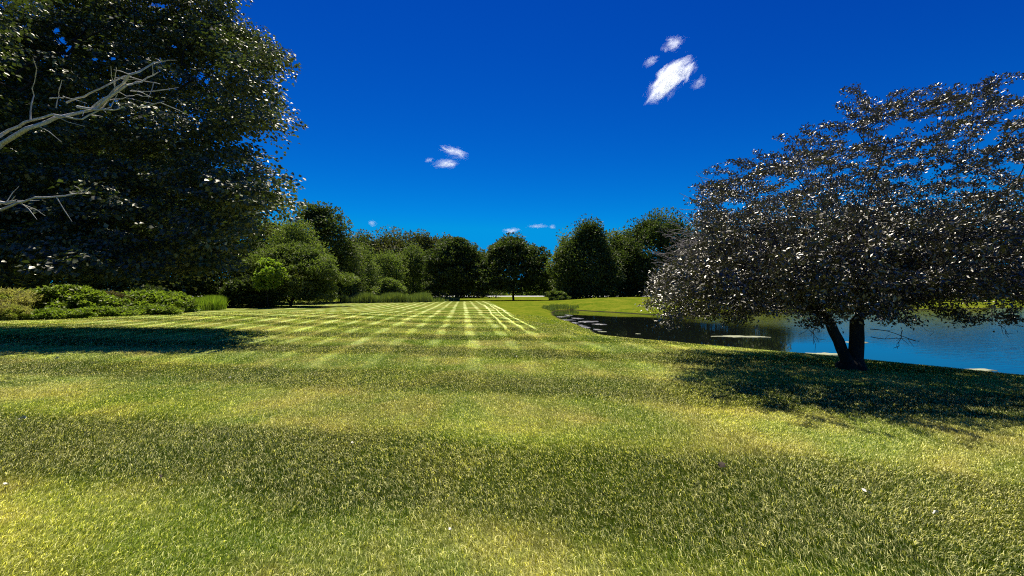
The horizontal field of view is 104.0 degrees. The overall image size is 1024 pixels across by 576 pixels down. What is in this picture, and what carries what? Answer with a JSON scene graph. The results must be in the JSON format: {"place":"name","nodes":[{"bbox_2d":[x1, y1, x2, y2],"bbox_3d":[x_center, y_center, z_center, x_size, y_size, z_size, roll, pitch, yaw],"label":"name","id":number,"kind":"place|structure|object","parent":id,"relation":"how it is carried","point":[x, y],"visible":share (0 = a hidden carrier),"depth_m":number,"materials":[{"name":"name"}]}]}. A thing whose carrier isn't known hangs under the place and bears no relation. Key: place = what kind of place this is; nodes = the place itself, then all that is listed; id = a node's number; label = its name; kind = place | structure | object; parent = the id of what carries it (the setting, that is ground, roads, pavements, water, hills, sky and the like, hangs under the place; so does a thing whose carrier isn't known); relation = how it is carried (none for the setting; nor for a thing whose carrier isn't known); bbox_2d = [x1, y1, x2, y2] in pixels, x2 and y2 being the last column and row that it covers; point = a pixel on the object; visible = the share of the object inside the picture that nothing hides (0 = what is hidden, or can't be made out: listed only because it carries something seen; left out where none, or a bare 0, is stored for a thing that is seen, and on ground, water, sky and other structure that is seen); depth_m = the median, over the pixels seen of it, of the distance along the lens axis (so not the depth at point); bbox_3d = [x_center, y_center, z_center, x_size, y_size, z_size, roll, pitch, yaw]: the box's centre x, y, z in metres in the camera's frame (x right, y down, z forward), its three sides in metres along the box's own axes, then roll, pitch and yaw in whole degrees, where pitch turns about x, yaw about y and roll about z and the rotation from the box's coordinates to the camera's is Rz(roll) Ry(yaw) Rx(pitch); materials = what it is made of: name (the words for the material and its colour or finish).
{"place":"outdoors","nodes":[
{"label":"outdoors","id":0,"kind":"place"},
{"bbox_2d":[192,296,649,296],"bbox_3d":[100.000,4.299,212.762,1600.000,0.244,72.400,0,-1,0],"label":"road","id":1,"kind":"structure","parent":0,"point":[504,296],"depth_m":190.71,"materials":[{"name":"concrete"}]},
{"bbox_2d":[0,294,1023,575],"bbox_3d":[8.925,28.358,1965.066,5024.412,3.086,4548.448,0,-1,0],"label":"ground","id":2,"kind":"structure","parent":0,"point":[504,306],"depth_m":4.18,"materials":[{"name":"green plant"}]},
{"bbox_2d":[0,303,33,319],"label":"weed clump","id":3,"kind":"object","parent":2,"relation":"on","point":[14,311],"visible":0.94,"depth_m":21.48,"materials":[{"name":"green plant"}]},
{"bbox_2d":[0,286,46,308],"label":"weed clump","id":4,"kind":"object","parent":2,"relation":"on","point":[11,296],"visible":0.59,"depth_m":23.38,"materials":[{"name":"green plant"}]},
{"bbox_2d":[0,164,63,290],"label":"shade tree","id":5,"kind":"object","parent":2,"relation":"on","point":[12,285],"visible":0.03,"depth_m":30.90,"materials":[{"name":"green plant"}]},
{"bbox_2d":[20,306,95,319],"bbox_3d":[-25.836,1.525,22.422,4.478,1.038,1.938,0,-1,0],"label":"ground creeper","id":6,"kind":"object","parent":2,"relation":"on","point":[50,312],"visible":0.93,"depth_m":22.05,"materials":[{"name":"green plant"}]},
{"bbox_2d":[6,103,137,291],"bbox_3d":[-39.874,-7.195,35.097,11.344,19.137,10.166,0,-1,0],"label":"shade tree","id":7,"kind":"object","parent":2,"relation":"on","point":[94,284],"visible":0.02,"depth_m":34.63,"materials":[{"name":"green plant"}]},
{"bbox_2d":[23,283,130,308],"bbox_3d":[-28.725,0.918,25.517,7.136,2.435,4.036,0,-1,0],"label":"green bush","id":8,"kind":"object","parent":2,"relation":"on","point":[71,296],"visible":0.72,"depth_m":24.70,"materials":[{"name":"green plant"}]},
{"bbox_2d":[71,304,145,316],"bbox_3d":[-24.761,1.503,24.049,4.604,1.058,1.822,0,-1,0],"label":"ground creeper","id":9,"kind":"object","parent":2,"relation":"on","point":[105,311],"visible":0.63,"depth_m":23.70,"materials":[{"name":"green plant"}]},
{"bbox_2d":[96,289,132,306],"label":"bush","id":10,"kind":"object","parent":2,"relation":"on","point":[115,293],"visible":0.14,"depth_m":26.82,"materials":[{"name":"green plant"}]},
{"bbox_2d":[62,109,181,291],"bbox_3d":[-39.151,-8.220,39.755,12.161,21.405,10.414,0,-1,0],"label":"shade tree","id":11,"kind":"object","parent":2,"relation":"on","point":[113,285],"visible":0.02,"depth_m":39.58,"materials":[{"name":"green plant"}]},
{"bbox_2d":[121,284,169,292],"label":"bush","id":12,"kind":"object","parent":2,"relation":"on","point":[153,287],"visible":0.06,"depth_m":35.90,"materials":[{"name":"green plant"}]},
{"bbox_2d":[112,288,183,306],"bbox_3d":[-26.495,1.086,28.641,5.272,2.154,3.818,0,-1,0],"label":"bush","id":13,"kind":"object","parent":2,"relation":"on","point":[148,297],"visible":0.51,"depth_m":28.03,"materials":[{"name":"green plant"}]},
{"bbox_2d":[114,304,183,314],"bbox_3d":[-24.184,1.543,26.044,5.393,0.986,2.078,0,-1,0],"label":"ground creeper","id":14,"kind":"object","parent":2,"relation":"on","point":[159,310],"visible":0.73,"depth_m":25.68,"materials":[{"name":"green plant"}]},
{"bbox_2d":[0,0,312,291],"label":"maple tree","id":15,"kind":"object","parent":2,"relation":"on","point":[216,38],"visible":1,"depth_m":15.96,"materials":[{"name":"green plant"}]},
{"bbox_2d":[149,289,191,312],"bbox_3d":[-26.637,1.119,30.015,4.590,2.150,3.172,0,-1,0],"label":"green bush","id":16,"kind":"object","parent":2,"relation":"on","point":[184,307],"visible":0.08,"depth_m":30.28,"materials":[{"name":"green plant"}]},
{"bbox_2d":[131,136,239,297],"bbox_3d":[-38.666,-7.726,46.016,12.319,20.525,10.153,0,-1,0],"label":"shade tree","id":17,"kind":"object","parent":2,"relation":"on","point":[199,285],"visible":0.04,"depth_m":45.61,"materials":[{"name":"green plant"}]},
{"bbox_2d":[170,290,200,311],"bbox_3d":[-26.821,1.190,31.595,4.707,2.091,3.248,0,-1,17],"label":"vine mound","id":18,"kind":"object","parent":2,"relation":"on","point":[194,306],"visible":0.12,"depth_m":31.41,"materials":[{"name":"green plant"}]},
{"bbox_2d":[191,294,229,310],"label":"tall grass","id":19,"kind":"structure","parent":2,"relation":"on","point":[211,302],"depth_m":36.58,"materials":[{"name":"green plant"}]},
{"bbox_2d":[178,168,274,305],"bbox_3d":[-37.509,-6.525,52.291,12.259,18.287,9.798,0,-1,0],"label":"shade tree","id":20,"kind":"object","parent":2,"relation":"on","point":[253,244],"visible":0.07,"depth_m":52.29,"materials":[{"name":"green plant"}]},
{"bbox_2d":[216,273,280,307],"bbox_3d":[-29.513,0.377,44.933,6.839,4.194,5.398,0,-1,-20],"label":"bush","id":21,"kind":"object","parent":2,"relation":"on","point":[237,291],"visible":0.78,"depth_m":43.88,"materials":[{"name":"green plant"}]},
{"bbox_2d":[210,218,291,284],"bbox_3d":[-41.665,-4.845,66.393,15.924,15.328,12.792,0,-1,26],"label":"shade tree","id":22,"kind":"object","parent":2,"relation":"on","point":[265,234],"visible":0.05,"depth_m":64.42,"materials":[{"name":"green plant"}]},
{"bbox_2d":[250,257,290,307],"bbox_3d":[-25.668,-0.445,42.313,3.675,5.763,3.505,0,-1,22],"label":"sapling","id":23,"kind":"object","parent":2,"relation":"on","point":[267,268],"visible":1,"depth_m":41.98,"materials":[{"name":"green plant"}]},
{"bbox_2d":[225,241,360,305],"bbox_3d":[-26.951,-1.669,47.995,16.182,8.326,9.527,0,-1,0],"label":"bush","id":24,"kind":"object","parent":2,"relation":"on","point":[292,256],"visible":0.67,"depth_m":46.63,"materials":[{"name":"green plant"}]},
{"bbox_2d":[252,211,338,303],"bbox_3d":[-32.387,-4.366,60.395,13.039,14.168,11.019,0,-1,0],"label":"feathery tree","id":25,"kind":"object","parent":2,"relation":"on","point":[297,233],"visible":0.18,"depth_m":59.14,"materials":[{"name":"green plant"}]},
{"bbox_2d":[275,201,366,302],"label":"broad tree","id":26,"kind":"object","parent":2,"relation":"on","point":[327,227],"visible":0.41,"depth_m":68.98,"materials":[{"name":"green plant"}]},
{"bbox_2d":[319,237,370,301],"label":"willow tree","id":27,"kind":"object","parent":2,"relation":"on","point":[358,259],"visible":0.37,"depth_m":73.05,"materials":[{"name":"green plant"}]},
{"bbox_2d":[340,240,381,294],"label":"willow tree","id":28,"kind":"object","parent":2,"relation":"on","point":[371,274],"visible":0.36,"depth_m":79.93,"materials":[{"name":"green plant"}]},
{"bbox_2d":[336,229,390,294],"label":"woodland tree","id":29,"kind":"object","parent":2,"relation":"on","point":[369,244],"visible":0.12,"depth_m":125.77,"materials":[{"name":"green plant"}]},
{"bbox_2d":[341,291,432,302],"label":"reed bed","id":30,"kind":"object","parent":2,"relation":"on","point":[385,297],"visible":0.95,"depth_m":68.10,"materials":[{"name":"green plant"}]},
{"bbox_2d":[364,249,409,293],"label":"willow tree","id":31,"kind":"object","parent":2,"relation":"on","point":[383,260],"visible":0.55,"depth_m":87.14,"materials":[{"name":"green plant"}]},
{"bbox_2d":[370,277,408,295],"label":"pale shrub","id":32,"kind":"object","parent":2,"relation":"on","point":[388,284],"visible":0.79,"depth_m":75.96,"materials":[{"name":"green plant"}]},
{"bbox_2d":[367,226,424,292],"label":"woodland tree","id":33,"kind":"object","parent":2,"relation":"on","point":[384,239],"visible":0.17,"depth_m":131.94,"materials":[{"name":"green plant"}]},
{"bbox_2d":[386,240,431,294],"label":"willow tree","id":34,"kind":"object","parent":2,"relation":"on","point":[415,259],"visible":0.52,"depth_m":94.60,"materials":[{"name":"green plant"}]},
{"bbox_2d":[385,228,453,297],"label":"woodland tree","id":35,"kind":"object","parent":2,"relation":"on","point":[425,241],"visible":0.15,"depth_m":127.92,"materials":[{"name":"green plant"}]},
{"bbox_2d":[433,297,459,301],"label":"rough grass","id":36,"kind":"structure","parent":2,"relation":"on","point":[439,299],"depth_m":80.62,"materials":[{"name":"green plant"}]},
{"bbox_2d":[424,232,472,297],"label":"woodland tree","id":37,"kind":"object","parent":2,"relation":"on","point":[446,237],"visible":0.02,"depth_m":136.11,"materials":[{"name":"green plant"}]},
{"bbox_2d":[420,236,490,297],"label":"spreading tree","id":38,"kind":"object","parent":2,"relation":"on","point":[447,260],"visible":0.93,"depth_m":87.29,"materials":[{"name":"green plant"}]},
{"bbox_2d":[447,242,502,297],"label":"woodland tree","id":39,"kind":"object","parent":2,"relation":"on","point":[479,294],"visible":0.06,"depth_m":138.25,"materials":[{"name":"green plant"}]},
{"bbox_2d":[462,232,557,299],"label":"spreading tree","id":40,"kind":"object","parent":2,"relation":"on","point":[508,254],"visible":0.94,"depth_m":86.53,"materials":[{"name":"green plant"}]},
{"bbox_2d":[514,291,539,295],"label":"roadside bush","id":41,"kind":"object","parent":2,"relation":"on","point":[526,294],"visible":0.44,"depth_m":238.29,"materials":[{"name":"green plant"}]},
{"bbox_2d":[545,290,570,300],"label":"bush","id":42,"kind":"object","parent":2,"relation":"on","point":[554,295],"visible":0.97,"depth_m":67.52,"materials":[{"name":"green plant"}]},
{"bbox_2d":[541,303,578,310],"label":"shore rushes","id":43,"kind":"object","parent":2,"relation":"on","point":[552,307],"visible":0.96,"depth_m":52.95,"materials":[{"name":"green plant"}]},
{"bbox_2d":[538,266,588,296],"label":"woodland tree","id":44,"kind":"object","parent":2,"relation":"on","point":[545,295],"visible":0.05,"depth_m":167.42,"materials":[{"name":"green plant"}]},
{"bbox_2d":[544,228,586,298],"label":"leafy tree","id":45,"kind":"object","parent":2,"relation":"on","point":[555,256],"visible":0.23,"depth_m":81.33,"materials":[{"name":"green plant"}]},
{"bbox_2d":[552,214,626,299],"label":"pointed tree","id":46,"kind":"object","parent":2,"relation":"on","point":[590,247],"visible":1,"depth_m":76.37,"materials":[{"name":"green plant"}]},
{"bbox_2d":[593,228,652,297],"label":"leafy tree","id":47,"kind":"object","parent":2,"relation":"on","point":[621,234],"visible":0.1,"depth_m":84.16,"materials":[{"name":"green plant"}]},
{"bbox_2d":[609,207,696,298],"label":"domed tree","id":48,"kind":"object","parent":2,"relation":"on","point":[646,235],"visible":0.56,"depth_m":80.30,"materials":[{"name":"green plant"}]},
{"bbox_2d":[717,462,726,467],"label":"fallen leaf","id":49,"kind":"object","parent":2,"relation":"on","point":[721,464],"visible":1,"depth_m":3.56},
{"bbox_2d":[636,71,1023,370],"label":"crabapple tree","id":50,"kind":"object","parent":2,"relation":"on","point":[844,263],"visible":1,"depth_m":7.16,"materials":[{"name":"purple plant"}]},
{"bbox_2d":[937,276,1001,301],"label":"shore bush","id":51,"kind":"object","parent":2,"relation":"on","point":[961,297],"visible":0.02,"depth_m":76.01,"materials":[{"name":"green plant"}]},
{"bbox_2d":[0,0,1023,281],"label":"sky","id":52,"kind":"structure","parent":0,"point":[477,121],"materials":[{"name":"blue"}]},
{"bbox_2d":[553,308,1023,374],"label":"pond water","id":53,"kind":"structure","parent":0,"point":[981,346],"depth_m":20.63,"materials":[{"name":"blue liquid"}]},
{"bbox_2d":[714,335,763,337],"bbox_3d":[11.557,2.468,20.355,2.842,0.026,0.908,0,-1,0],"label":"algae mat","id":54,"kind":"object","parent":53,"relation":"on","point":[734,336],"visible":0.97,"depth_m":20.26,"materials":[{"name":"white"}]},
{"bbox_2d":[810,352,837,355],"bbox_3d":[11.337,2.389,14.458,1.404,0.026,0.684,0,-1,0],"label":"algae mat","id":55,"kind":"object","parent":53,"relation":"on","point":[834,354],"visible":0.58,"depth_m":14.52,"materials":[{"name":"white"}]},
{"bbox_2d":[972,369,997,371],"bbox_3d":[13.251,2.349,11.423,1.112,0.026,0.430,0,-1,0],"label":"algae mat","id":56,"kind":"object","parent":53,"relation":"on","point":[985,370],"visible":0.49,"depth_m":11.36,"materials":[{"name":"white"}]}
]}

